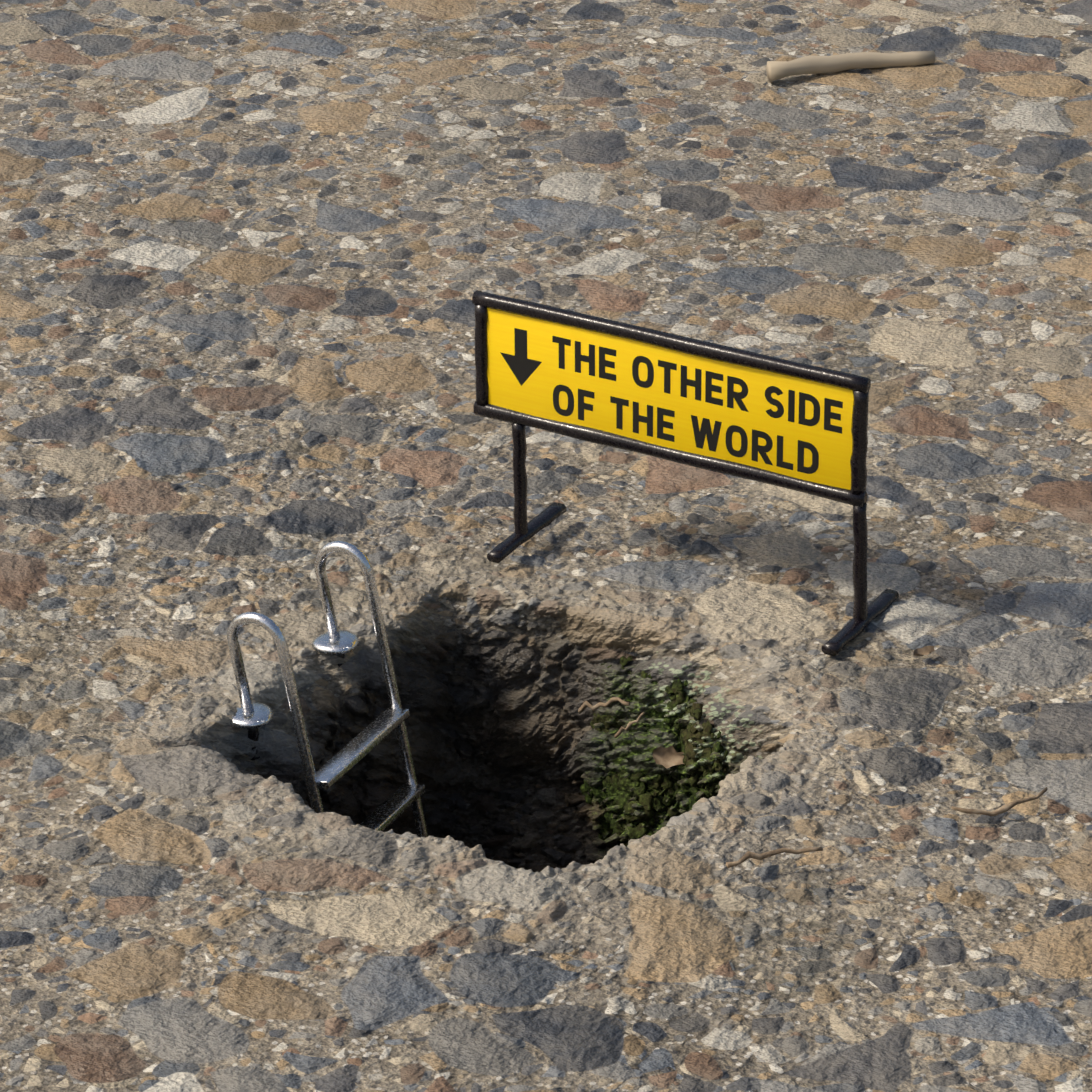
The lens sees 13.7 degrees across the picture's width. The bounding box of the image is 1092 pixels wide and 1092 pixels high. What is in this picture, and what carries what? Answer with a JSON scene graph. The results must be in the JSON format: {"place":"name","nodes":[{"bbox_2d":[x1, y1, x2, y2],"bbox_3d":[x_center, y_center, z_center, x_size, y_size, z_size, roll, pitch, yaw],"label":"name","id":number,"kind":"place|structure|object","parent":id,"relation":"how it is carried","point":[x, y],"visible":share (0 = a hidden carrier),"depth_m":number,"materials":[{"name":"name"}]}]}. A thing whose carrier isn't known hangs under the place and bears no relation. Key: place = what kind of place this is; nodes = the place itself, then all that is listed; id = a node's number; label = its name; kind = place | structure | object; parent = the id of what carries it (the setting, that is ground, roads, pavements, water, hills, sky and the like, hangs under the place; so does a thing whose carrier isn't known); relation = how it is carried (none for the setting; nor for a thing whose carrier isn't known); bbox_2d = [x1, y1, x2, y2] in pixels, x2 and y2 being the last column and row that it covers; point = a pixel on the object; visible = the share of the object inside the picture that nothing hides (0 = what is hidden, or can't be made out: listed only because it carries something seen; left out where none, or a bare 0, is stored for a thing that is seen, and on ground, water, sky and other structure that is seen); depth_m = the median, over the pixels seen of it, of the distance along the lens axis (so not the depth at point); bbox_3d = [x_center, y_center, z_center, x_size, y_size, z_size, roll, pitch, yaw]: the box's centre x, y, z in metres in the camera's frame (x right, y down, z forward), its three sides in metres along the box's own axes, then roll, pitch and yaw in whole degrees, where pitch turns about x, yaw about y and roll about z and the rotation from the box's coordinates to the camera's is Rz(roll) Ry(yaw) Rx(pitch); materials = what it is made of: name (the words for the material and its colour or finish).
{"place":"outdoors","nodes":[
{"label":"outdoors","id":0,"kind":"place"},
{"bbox_2d":[0,0,1091,1091],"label":"ground","id":1,"kind":"structure","parent":0,"point":[255,255],"depth_m":6.87,"materials":[{"name":"conglomerate rock"},{"name":"stone pebbles"}]},
{"bbox_2d":[227,541,428,837],"bbox_3d":[-0.281,0.399,6.531,0.240,0.766,0.314,13,29,24],"label":"pool ladder","id":2,"kind":"object","parent":1,"relation":"on","point":[251,716],"visible":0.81,"depth_m":6.48,"materials":[{"name":"polished stainless steel"},{"name":"black rubber"}]},
{"bbox_2d":[580,656,727,846],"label":"moss tufts","id":3,"kind":"object","parent":1,"relation":"on","point":[617,785],"visible":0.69,"depth_m":6.63,"materials":[{"name":"green plant"}]},
{"bbox_2d":[472,290,898,655],"bbox_3d":[0.186,-0.131,6.685,0.659,0.399,0.218,14,30,27],"label":"road sign","id":4,"kind":"object","parent":1,"relation":"on","point":[762,418],"visible":1,"depth_m":6.63,"materials":[{"name":"yellow metal"}]},
{"bbox_2d":[578,51,1047,867],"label":"twigs and leaf scraps","id":5,"kind":"object","parent":1,"relation":"on","point":[668,757],"visible":0.98,"depth_m":8.64,"materials":[{"name":"beige wood"}]}
]}

